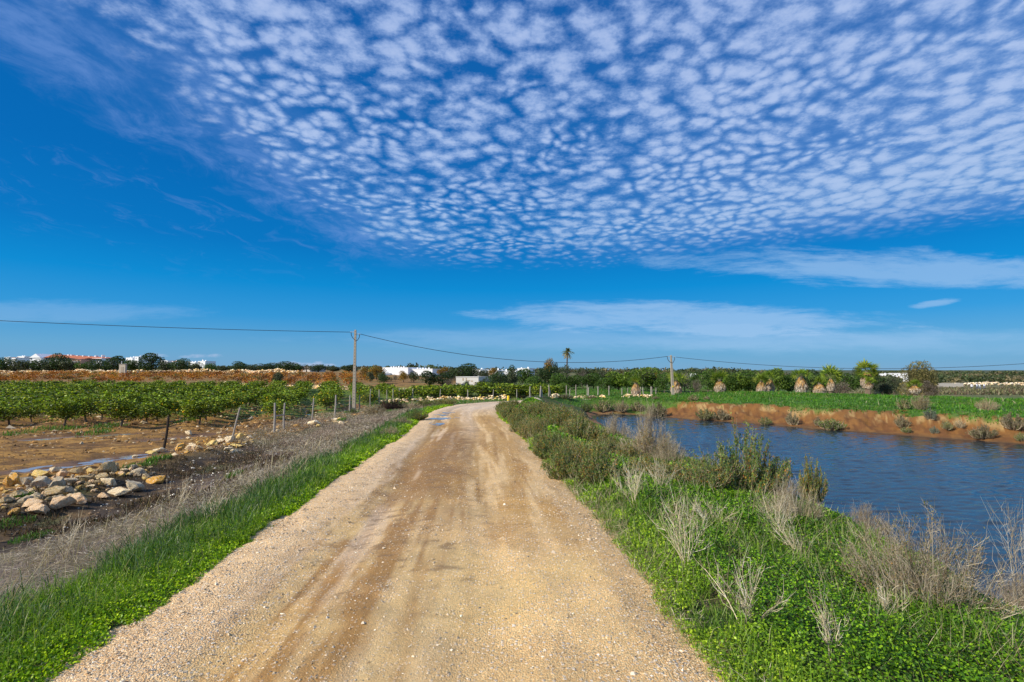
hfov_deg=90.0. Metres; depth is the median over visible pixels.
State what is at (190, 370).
stone wall
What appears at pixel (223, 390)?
citrus tree
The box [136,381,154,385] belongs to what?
citrus tree
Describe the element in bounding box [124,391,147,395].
citrus tree
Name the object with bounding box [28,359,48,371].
tree
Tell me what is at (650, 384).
tree
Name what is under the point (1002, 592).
shrub
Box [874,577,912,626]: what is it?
dead weed
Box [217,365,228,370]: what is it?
tree
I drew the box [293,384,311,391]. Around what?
citrus tree
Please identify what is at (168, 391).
citrus tree
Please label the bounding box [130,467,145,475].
rock
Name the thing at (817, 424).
shrub
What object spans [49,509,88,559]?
dead weed
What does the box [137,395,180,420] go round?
citrus tree
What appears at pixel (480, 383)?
citrus tree
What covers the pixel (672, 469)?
shrub
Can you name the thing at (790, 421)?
shrub
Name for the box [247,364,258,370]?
tree
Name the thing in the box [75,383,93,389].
citrus tree
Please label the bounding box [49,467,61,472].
rock
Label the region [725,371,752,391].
tree
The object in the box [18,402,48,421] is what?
citrus tree
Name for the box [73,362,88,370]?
tree
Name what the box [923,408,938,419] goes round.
shrub
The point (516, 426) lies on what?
shrub
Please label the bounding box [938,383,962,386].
wall
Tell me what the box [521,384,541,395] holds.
citrus tree
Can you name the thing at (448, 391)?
citrus tree
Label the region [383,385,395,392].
citrus tree
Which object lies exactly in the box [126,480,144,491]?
rock
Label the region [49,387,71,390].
citrus tree
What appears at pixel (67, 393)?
citrus tree
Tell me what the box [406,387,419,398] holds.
citrus tree
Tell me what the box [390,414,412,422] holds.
shrub
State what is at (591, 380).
tree
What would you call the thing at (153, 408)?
citrus tree
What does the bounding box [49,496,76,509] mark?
rock
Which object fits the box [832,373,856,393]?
tree
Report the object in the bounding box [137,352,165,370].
tree
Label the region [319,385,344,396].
citrus tree
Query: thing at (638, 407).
shrub
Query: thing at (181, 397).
citrus tree
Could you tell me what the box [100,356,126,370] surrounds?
tree
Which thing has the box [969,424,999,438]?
shrub
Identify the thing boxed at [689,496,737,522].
dead weed
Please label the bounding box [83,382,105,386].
citrus tree
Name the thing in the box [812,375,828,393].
palm tree
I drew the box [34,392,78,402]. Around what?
citrus tree
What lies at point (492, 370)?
tree
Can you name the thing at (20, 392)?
citrus tree
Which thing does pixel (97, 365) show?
tree
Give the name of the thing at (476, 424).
road
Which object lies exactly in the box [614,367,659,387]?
tree
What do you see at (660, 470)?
dead weed
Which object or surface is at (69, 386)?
citrus tree
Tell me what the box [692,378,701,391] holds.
tree
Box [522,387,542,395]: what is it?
citrus tree
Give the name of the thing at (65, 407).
citrus tree
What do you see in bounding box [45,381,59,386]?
citrus tree
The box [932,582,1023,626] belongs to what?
dead weed
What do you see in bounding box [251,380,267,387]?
citrus tree
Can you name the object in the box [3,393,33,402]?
citrus tree
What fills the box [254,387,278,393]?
citrus tree
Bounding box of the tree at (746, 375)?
[738,369,760,391]
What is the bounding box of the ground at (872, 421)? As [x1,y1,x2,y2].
[0,369,1023,681]
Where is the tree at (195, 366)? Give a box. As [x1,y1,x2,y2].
[187,362,201,370]
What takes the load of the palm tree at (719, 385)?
on the ground at (872, 421)
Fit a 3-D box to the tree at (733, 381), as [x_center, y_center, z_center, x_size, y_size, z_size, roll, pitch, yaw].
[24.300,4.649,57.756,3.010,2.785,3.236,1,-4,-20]
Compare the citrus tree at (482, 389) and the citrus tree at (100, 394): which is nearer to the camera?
the citrus tree at (100, 394)
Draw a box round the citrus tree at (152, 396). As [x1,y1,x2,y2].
[140,392,165,403]
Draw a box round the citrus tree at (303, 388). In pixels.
[280,384,310,392]
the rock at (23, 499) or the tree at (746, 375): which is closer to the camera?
the rock at (23, 499)
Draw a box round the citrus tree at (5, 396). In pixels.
[0,393,23,401]
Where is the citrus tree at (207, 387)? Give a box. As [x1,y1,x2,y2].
[195,383,217,389]
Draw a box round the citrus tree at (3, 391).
[0,390,10,394]
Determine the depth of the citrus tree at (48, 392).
40.84 m
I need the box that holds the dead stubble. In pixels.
[0,431,362,537]
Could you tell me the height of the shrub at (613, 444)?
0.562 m
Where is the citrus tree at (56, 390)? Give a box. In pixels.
[42,388,68,393]
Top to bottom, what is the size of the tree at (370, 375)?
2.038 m
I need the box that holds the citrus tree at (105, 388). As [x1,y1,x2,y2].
[98,386,118,390]
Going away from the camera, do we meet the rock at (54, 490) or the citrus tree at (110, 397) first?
the rock at (54, 490)
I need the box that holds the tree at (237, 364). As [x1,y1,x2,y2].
[231,361,248,370]
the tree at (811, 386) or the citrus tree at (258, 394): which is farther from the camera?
the tree at (811, 386)
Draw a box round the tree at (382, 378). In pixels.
[377,374,391,382]
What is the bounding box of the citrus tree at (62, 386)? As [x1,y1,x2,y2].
[49,383,71,389]
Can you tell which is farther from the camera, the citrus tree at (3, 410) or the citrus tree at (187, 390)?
the citrus tree at (187, 390)
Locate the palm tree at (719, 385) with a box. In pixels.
[711,371,729,391]
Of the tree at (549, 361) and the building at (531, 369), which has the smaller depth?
the tree at (549, 361)
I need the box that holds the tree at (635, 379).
[627,374,644,394]
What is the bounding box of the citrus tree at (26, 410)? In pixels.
[0,404,35,423]
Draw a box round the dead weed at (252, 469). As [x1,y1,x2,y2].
[232,461,264,488]
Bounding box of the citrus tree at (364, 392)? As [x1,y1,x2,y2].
[356,389,376,401]
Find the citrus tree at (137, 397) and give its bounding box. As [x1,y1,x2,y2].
[101,392,143,407]
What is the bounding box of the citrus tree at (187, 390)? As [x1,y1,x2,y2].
[182,388,199,393]
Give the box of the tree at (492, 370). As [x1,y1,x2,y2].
[487,367,497,375]
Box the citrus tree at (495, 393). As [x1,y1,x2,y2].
[487,386,498,395]
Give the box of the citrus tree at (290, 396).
[279,392,298,407]
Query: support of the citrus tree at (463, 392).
on the ground at (872, 421)
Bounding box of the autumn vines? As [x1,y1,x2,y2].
[0,369,368,384]
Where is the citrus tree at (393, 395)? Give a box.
[388,388,408,398]
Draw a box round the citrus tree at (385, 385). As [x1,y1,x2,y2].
[376,383,395,393]
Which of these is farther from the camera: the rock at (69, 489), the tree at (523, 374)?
the tree at (523, 374)
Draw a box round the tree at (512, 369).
[507,364,515,373]
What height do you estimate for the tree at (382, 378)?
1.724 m
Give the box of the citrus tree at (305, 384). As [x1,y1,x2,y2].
[295,383,313,387]
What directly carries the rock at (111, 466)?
on the ground at (872, 421)
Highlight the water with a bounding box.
[592,414,1023,621]
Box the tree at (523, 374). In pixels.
[515,368,533,383]
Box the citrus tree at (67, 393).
[60,391,79,395]
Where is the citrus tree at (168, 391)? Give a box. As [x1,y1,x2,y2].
[145,389,179,396]
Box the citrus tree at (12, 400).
[0,397,25,416]
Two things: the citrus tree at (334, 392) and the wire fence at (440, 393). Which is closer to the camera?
the citrus tree at (334, 392)
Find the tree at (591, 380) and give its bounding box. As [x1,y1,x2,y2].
[582,372,602,388]
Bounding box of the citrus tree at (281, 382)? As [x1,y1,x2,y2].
[268,380,285,383]
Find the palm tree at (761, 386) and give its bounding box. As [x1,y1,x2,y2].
[750,372,769,391]
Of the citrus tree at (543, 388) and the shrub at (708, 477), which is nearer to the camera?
the shrub at (708, 477)
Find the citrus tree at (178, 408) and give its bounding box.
[163,398,185,416]
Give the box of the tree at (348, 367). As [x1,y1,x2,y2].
[340,365,358,371]
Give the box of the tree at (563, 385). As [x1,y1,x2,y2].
[555,383,571,391]
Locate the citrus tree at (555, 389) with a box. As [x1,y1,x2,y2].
[545,385,562,395]
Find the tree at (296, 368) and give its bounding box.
[290,366,303,370]
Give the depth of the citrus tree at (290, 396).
33.92 m
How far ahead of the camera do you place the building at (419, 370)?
116.14 m
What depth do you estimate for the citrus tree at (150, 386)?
54.57 m
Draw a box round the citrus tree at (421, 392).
[417,386,433,396]
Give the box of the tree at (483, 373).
[475,368,488,375]
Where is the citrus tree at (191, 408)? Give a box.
[178,397,219,424]
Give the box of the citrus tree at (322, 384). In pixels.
[318,382,336,386]
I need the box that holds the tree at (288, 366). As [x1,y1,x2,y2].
[274,361,302,370]
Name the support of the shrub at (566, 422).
on the ground at (872, 421)
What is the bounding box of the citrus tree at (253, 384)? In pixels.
[242,383,259,388]
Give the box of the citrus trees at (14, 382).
[0,379,116,385]
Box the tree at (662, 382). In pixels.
[653,371,670,392]
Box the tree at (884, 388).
[875,382,892,394]
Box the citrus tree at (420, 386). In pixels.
[410,384,435,396]
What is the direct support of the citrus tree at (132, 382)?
on the ground at (872, 421)
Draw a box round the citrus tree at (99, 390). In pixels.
[76,387,104,392]
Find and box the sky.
[0,0,1023,369]
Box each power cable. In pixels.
[0,320,329,331]
[361,334,666,362]
[678,357,1023,368]
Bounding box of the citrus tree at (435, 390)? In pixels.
[423,385,445,396]
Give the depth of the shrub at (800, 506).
6.29 m
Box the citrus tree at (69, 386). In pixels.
[61,383,76,388]
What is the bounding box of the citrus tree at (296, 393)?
[277,388,299,395]
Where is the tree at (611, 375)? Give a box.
[604,371,631,389]
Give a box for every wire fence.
[3,388,399,468]
[401,388,516,399]
[529,385,651,396]
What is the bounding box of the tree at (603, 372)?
[595,370,607,381]
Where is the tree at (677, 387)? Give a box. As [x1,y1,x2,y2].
[667,371,687,392]
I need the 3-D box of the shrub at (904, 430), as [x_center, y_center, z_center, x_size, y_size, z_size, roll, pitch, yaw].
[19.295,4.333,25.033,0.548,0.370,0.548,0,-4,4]
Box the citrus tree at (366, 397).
[360,391,377,404]
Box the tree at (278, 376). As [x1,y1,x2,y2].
[272,372,283,380]
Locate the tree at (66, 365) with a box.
[54,359,80,370]
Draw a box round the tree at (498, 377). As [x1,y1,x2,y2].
[483,371,509,383]
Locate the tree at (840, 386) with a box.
[833,379,853,393]
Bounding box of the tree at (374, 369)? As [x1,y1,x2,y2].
[366,365,385,379]
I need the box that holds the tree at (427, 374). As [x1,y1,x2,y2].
[416,371,438,385]
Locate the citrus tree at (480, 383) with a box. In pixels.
[475,381,491,386]
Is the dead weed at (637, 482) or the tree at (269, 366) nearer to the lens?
the dead weed at (637, 482)
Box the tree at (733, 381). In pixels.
[716,371,737,391]
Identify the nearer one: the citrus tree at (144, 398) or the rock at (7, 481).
the rock at (7, 481)
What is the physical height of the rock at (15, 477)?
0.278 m
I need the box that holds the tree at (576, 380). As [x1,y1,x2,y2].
[563,375,585,388]
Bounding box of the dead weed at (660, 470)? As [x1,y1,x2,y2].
[639,453,681,486]
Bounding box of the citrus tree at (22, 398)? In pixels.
[1,396,38,412]
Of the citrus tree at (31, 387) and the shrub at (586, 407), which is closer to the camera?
the shrub at (586, 407)
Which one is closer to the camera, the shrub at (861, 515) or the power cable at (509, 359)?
the shrub at (861, 515)
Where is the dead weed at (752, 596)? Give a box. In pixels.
[689,546,795,627]
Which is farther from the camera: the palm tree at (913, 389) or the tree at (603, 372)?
the tree at (603, 372)
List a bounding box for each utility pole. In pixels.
[351,330,359,409]
[667,355,674,394]
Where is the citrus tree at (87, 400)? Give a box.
[62,394,106,421]
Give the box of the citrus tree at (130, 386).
[121,383,138,388]
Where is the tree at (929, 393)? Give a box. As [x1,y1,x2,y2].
[921,380,941,395]
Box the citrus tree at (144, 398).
[129,394,151,404]
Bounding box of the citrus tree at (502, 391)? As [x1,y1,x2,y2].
[492,384,519,395]
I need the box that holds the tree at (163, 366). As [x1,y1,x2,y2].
[157,361,176,370]
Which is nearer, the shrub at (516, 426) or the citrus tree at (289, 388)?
the shrub at (516, 426)
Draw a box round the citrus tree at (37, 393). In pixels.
[19,391,42,396]
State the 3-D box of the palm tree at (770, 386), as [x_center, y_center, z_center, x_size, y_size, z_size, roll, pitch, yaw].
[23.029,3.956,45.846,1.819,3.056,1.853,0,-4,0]
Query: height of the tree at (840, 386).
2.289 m
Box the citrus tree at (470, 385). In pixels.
[463,383,477,395]
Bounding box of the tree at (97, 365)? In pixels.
[84,359,110,370]
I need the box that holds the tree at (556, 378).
[549,372,570,386]
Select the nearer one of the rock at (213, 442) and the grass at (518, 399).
the rock at (213, 442)
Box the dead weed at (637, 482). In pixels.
[610,453,645,508]
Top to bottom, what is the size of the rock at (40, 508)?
0.193 m
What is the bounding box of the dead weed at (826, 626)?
[805,581,853,660]
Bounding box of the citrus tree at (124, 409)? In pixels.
[94,396,147,426]
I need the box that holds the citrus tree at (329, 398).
[308,393,337,409]
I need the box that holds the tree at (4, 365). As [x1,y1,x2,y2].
[0,357,14,370]
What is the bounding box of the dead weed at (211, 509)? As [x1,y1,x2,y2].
[194,492,226,518]
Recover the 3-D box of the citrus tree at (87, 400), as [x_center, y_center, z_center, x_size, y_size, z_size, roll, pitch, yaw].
[-22.861,3.638,27.379,2.345,1.651,1.991,-3,-5,40]
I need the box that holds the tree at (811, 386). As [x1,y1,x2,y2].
[799,369,835,392]
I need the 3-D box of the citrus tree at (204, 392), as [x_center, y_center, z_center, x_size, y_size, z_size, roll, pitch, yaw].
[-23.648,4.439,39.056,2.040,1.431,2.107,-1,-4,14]
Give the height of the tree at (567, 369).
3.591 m
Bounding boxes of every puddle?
[12,454,148,472]
[18,433,133,440]
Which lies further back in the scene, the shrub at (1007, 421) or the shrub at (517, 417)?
the shrub at (1007, 421)
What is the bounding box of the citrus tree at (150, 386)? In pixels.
[142,383,155,388]
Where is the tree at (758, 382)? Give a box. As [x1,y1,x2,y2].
[750,375,767,390]
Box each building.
[12,357,29,362]
[29,354,113,365]
[134,356,150,365]
[198,360,215,367]
[302,367,325,371]
[382,366,424,374]
[410,367,441,375]
[456,376,487,384]
[517,367,534,375]
[892,373,908,381]
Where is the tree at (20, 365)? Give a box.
[3,358,37,371]
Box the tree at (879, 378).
[872,375,893,391]
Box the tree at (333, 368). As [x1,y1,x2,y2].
[324,366,341,370]
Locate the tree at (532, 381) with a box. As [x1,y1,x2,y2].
[524,375,544,384]
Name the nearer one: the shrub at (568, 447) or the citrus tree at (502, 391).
the shrub at (568, 447)
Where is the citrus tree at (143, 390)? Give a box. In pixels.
[136,387,163,393]
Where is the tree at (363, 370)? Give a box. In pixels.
[360,367,368,376]
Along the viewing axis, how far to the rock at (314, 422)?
24.78 m
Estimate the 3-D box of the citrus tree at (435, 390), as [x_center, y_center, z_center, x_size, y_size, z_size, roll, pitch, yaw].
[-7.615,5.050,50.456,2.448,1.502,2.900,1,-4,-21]
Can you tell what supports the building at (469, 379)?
on the ground at (872, 421)
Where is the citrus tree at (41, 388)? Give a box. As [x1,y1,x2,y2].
[27,386,53,389]
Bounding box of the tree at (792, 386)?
[784,375,796,391]
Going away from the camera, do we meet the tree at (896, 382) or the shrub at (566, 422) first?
the shrub at (566, 422)
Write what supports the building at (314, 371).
on the ground at (872, 421)
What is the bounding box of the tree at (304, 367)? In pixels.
[302,364,312,371]
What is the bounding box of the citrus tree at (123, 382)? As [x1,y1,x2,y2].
[115,380,131,384]
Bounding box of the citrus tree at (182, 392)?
[178,389,190,396]
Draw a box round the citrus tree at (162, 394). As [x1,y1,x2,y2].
[148,391,175,396]
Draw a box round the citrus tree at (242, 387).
[229,385,245,390]
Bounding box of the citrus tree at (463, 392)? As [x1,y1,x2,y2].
[455,387,473,396]
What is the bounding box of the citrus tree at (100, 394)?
[81,391,117,410]
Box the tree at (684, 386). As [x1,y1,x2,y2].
[682,373,691,391]
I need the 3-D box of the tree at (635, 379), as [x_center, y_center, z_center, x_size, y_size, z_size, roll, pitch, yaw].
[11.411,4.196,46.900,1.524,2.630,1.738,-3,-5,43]
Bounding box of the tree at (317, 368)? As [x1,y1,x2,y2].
[308,364,325,371]
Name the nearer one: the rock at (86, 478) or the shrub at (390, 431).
the rock at (86, 478)
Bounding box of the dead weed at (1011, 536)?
[980,496,1023,587]
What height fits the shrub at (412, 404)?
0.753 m
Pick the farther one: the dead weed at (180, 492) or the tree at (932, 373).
the tree at (932, 373)
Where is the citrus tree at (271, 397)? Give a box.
[257,391,289,405]
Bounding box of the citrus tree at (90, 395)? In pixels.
[68,393,100,399]
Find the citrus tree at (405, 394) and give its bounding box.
[392,388,410,401]
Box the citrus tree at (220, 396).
[211,394,234,414]
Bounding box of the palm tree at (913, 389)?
[905,378,921,395]
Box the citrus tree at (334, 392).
[311,389,348,407]
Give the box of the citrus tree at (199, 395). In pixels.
[184,391,217,397]
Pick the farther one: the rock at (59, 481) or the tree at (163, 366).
the tree at (163, 366)
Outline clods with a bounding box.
[0,403,398,497]
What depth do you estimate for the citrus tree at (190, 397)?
35.30 m
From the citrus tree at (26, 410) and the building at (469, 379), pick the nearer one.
the citrus tree at (26, 410)
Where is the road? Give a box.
[7,400,747,681]
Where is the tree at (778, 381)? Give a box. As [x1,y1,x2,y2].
[766,367,794,390]
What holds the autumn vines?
on the ground at (872, 421)
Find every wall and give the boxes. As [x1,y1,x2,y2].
[0,368,297,373]
[225,381,406,389]
[378,394,510,402]
[550,393,652,398]
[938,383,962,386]
[963,382,1023,385]
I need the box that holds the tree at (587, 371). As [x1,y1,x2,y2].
[575,368,590,383]
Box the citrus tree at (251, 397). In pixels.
[233,391,256,406]
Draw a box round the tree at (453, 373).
[447,367,459,380]
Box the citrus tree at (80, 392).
[63,389,95,395]
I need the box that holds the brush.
[809,384,1023,394]
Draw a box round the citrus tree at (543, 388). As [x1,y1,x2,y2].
[533,385,546,394]
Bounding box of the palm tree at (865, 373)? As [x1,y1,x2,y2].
[854,358,879,393]
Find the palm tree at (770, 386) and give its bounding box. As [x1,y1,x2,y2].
[758,370,780,391]
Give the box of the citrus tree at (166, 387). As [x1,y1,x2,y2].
[157,384,179,389]
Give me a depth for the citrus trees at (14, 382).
65.46 m
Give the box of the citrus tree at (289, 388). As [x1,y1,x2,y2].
[277,386,306,395]
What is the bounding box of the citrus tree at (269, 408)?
[259,399,299,414]
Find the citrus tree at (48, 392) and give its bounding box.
[33,391,66,398]
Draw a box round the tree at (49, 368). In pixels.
[40,360,58,370]
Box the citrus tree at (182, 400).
[170,397,188,413]
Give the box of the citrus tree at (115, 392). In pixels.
[97,390,120,395]
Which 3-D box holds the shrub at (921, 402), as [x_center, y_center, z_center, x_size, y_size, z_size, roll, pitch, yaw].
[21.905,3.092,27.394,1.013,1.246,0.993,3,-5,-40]
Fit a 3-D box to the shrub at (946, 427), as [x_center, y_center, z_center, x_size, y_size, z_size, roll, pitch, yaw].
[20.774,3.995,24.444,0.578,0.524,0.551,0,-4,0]
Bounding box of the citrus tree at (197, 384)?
[186,383,205,385]
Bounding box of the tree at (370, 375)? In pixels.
[366,371,374,380]
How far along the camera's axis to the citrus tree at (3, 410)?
24.70 m
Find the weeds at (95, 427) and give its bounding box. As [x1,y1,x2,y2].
[0,409,400,543]
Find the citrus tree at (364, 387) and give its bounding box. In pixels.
[351,385,373,389]
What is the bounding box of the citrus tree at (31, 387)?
[17,386,39,390]
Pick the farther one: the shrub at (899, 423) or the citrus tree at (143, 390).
the citrus tree at (143, 390)
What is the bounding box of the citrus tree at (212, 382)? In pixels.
[193,380,217,386]
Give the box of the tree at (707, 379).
[698,368,716,391]
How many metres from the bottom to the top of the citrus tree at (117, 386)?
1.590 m
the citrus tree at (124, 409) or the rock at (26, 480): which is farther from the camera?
the citrus tree at (124, 409)
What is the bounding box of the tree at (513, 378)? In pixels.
[505,372,517,384]
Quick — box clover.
[495,397,1023,681]
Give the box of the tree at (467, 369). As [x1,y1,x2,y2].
[450,363,477,376]
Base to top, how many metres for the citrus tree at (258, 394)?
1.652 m
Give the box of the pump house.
[119,361,126,375]
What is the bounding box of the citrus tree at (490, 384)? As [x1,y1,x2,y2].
[482,383,502,395]
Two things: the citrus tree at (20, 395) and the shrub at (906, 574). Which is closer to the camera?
the shrub at (906, 574)
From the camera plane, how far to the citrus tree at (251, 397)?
38.37 m
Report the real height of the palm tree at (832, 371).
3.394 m
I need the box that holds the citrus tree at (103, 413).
[87,398,115,419]
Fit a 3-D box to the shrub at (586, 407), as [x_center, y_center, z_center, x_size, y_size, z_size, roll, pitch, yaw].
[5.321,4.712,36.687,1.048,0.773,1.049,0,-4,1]
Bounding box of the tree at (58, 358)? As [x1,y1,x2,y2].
[47,353,71,370]
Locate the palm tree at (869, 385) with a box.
[865,376,876,393]
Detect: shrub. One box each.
[347,407,357,412]
[361,403,386,414]
[378,400,388,409]
[379,426,398,433]
[385,399,407,409]
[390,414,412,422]
[402,400,419,409]
[403,408,428,419]
[417,398,439,406]
[434,398,459,403]
[497,402,515,413]
[501,405,513,418]
[507,410,522,422]
[507,411,530,425]
[508,407,530,416]
[508,418,525,431]
[516,416,547,431]
[517,418,545,438]
[523,401,538,410]
[525,413,542,422]
[526,401,554,414]
[530,403,553,415]
[530,427,561,446]
[531,432,569,459]
[539,435,588,479]
[541,403,574,419]
[541,408,578,425]
[544,405,572,420]
[547,435,587,456]
[548,432,579,445]
[554,415,595,430]
[557,394,572,398]
[558,412,598,439]
[562,414,599,430]
[566,439,609,456]
[566,442,630,485]
[568,439,610,463]
[569,406,587,419]
[579,403,593,411]
[581,429,615,440]
[592,399,614,411]
[593,435,622,444]
[597,414,634,436]
[602,435,626,450]
[610,445,649,457]
[611,399,629,411]
[615,420,680,457]
[620,398,674,455]
[620,453,664,473]
[630,401,645,410]
[638,451,670,467]
[643,431,688,461]
[643,457,702,481]
[648,403,666,416]
[671,448,757,495]
[687,394,698,400]
[695,408,712,419]
[699,410,794,493]
[712,409,730,419]
[750,474,827,522]
[756,454,794,494]
[758,417,773,424]
[785,412,799,424]
[797,453,829,504]
[813,417,822,426]
[815,418,846,429]
[826,498,1023,623]
[848,501,890,536]
[893,416,910,427]
[896,398,911,408]
[900,427,911,432]
[911,389,931,409]
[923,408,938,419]
[929,426,939,433]
[940,420,953,429]
[954,419,965,427]
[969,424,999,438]
[974,396,1001,409]
[979,567,1023,618]
[995,412,1023,429]
[1014,431,1023,441]
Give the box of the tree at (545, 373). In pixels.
[532,366,559,384]
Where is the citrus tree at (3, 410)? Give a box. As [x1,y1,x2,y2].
[0,400,21,420]
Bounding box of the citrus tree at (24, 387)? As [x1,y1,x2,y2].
[10,385,29,391]
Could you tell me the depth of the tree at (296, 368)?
135.06 m
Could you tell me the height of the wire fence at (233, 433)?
2.294 m
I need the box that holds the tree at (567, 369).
[557,365,569,379]
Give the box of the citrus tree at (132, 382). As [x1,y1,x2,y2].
[125,380,136,385]
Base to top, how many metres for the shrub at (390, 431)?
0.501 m
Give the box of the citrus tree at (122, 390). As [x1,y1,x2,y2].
[106,387,134,393]
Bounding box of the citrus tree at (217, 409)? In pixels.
[186,395,230,419]
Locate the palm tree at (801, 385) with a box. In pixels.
[789,368,813,392]
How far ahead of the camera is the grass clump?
51.48 m
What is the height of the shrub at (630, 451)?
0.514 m
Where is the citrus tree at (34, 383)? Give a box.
[24,382,48,386]
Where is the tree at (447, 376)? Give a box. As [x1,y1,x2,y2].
[429,372,455,385]
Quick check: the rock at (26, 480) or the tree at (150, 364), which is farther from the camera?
the tree at (150, 364)
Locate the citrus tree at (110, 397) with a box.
[100,394,127,405]
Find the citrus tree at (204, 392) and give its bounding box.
[191,390,218,396]
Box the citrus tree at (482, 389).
[473,385,494,396]
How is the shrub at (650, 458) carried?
on the ground at (872, 421)
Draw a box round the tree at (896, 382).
[886,376,902,394]
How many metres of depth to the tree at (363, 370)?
99.55 m
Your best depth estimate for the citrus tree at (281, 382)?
66.02 m
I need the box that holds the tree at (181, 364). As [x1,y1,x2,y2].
[166,358,191,371]
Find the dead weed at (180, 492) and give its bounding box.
[160,472,193,511]
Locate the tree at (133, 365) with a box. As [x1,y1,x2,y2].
[122,360,142,370]
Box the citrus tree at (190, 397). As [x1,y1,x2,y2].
[183,396,201,402]
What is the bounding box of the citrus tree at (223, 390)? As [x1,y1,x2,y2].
[211,386,235,395]
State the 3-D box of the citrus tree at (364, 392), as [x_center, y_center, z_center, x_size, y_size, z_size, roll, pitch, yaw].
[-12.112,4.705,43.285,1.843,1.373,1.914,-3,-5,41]
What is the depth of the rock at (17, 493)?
9.54 m
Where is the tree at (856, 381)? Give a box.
[847,375,874,391]
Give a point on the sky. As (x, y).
(801, 184)
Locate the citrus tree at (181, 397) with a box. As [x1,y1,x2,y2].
[167,393,189,408]
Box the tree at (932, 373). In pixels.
[922,368,938,394]
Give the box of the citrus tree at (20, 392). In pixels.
[3,390,25,394]
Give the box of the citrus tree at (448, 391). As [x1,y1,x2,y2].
[439,386,454,395]
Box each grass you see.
[0,403,444,627]
[0,403,453,681]
[1,390,511,426]
[361,387,819,411]
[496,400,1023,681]
[498,400,1023,681]
[570,389,1023,424]
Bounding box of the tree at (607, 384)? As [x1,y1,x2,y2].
[594,376,618,389]
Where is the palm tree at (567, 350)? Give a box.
[563,348,573,364]
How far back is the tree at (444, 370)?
109.03 m
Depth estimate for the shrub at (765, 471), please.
7.79 m
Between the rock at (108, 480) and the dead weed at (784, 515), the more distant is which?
the rock at (108, 480)
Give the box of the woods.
[2,362,1023,382]
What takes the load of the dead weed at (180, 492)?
on the ground at (872, 421)
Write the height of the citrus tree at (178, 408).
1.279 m
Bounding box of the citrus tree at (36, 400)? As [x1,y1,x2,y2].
[22,396,67,416]
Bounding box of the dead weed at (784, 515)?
[757,475,797,527]
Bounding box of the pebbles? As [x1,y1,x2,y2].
[0,425,379,546]
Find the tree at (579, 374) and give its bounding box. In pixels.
[578,370,587,387]
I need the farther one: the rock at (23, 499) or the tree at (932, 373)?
the tree at (932, 373)
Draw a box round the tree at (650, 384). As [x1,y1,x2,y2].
[642,374,658,391]
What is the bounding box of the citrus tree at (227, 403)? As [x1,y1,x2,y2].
[202,396,235,416]
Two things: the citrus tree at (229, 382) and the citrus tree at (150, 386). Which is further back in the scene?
the citrus tree at (229, 382)
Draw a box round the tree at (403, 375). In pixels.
[398,370,408,381]
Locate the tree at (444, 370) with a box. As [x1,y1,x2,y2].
[436,367,450,373]
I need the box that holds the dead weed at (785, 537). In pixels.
[770,510,801,552]
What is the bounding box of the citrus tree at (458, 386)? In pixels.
[454,384,465,395]
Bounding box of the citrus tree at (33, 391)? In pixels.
[13,389,41,394]
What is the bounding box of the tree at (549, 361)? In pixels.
[544,358,553,384]
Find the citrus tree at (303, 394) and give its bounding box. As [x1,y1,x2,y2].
[285,389,309,398]
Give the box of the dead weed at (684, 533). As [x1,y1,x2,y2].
[644,483,720,568]
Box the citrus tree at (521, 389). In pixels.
[506,384,525,397]
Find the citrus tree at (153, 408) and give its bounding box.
[135,401,173,423]
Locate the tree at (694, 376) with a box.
[686,372,702,391]
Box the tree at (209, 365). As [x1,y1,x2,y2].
[202,363,216,371]
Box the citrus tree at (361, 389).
[351,386,376,399]
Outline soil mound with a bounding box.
[339,404,365,409]
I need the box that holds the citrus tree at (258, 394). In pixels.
[229,387,266,405]
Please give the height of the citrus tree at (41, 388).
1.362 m
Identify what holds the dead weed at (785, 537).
on the ground at (872, 421)
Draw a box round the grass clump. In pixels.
[844,388,880,394]
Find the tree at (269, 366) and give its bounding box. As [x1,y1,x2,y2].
[253,362,280,371]
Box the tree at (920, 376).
[897,360,938,395]
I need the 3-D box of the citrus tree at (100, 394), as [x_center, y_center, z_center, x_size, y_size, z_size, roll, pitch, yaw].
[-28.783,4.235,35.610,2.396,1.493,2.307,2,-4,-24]
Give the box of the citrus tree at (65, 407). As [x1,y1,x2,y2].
[38,397,86,425]
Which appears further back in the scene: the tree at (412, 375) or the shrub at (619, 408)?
the tree at (412, 375)
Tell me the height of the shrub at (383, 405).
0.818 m
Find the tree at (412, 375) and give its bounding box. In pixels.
[409,371,418,381]
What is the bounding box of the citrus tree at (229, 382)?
[217,381,233,386]
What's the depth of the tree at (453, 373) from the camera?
97.63 m
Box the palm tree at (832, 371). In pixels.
[818,364,845,393]
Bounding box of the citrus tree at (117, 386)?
[103,384,124,389]
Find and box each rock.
[0,496,12,502]
[2,477,13,485]
[8,507,20,514]
[9,473,20,484]
[9,489,28,497]
[17,495,33,502]
[20,477,34,484]
[22,498,46,506]
[25,502,50,513]
[26,476,51,489]
[31,469,49,476]
[44,486,65,495]
[48,476,65,487]
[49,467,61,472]
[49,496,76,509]
[56,471,68,476]
[64,478,77,483]
[65,486,74,493]
[68,492,86,504]
[69,468,85,473]
[79,475,92,480]
[86,467,94,473]
[94,473,108,479]
[96,461,116,472]
[97,492,108,497]
[100,478,116,485]
[107,487,131,495]
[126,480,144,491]
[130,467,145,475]
[142,473,150,478]
[145,450,157,453]
[146,475,166,483]
[153,447,167,452]
[175,442,185,450]
[186,443,195,449]
[207,440,217,444]
[217,438,224,442]
[224,436,236,441]
[307,420,321,425]
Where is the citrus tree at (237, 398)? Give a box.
[215,391,249,412]
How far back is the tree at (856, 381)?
55.41 m

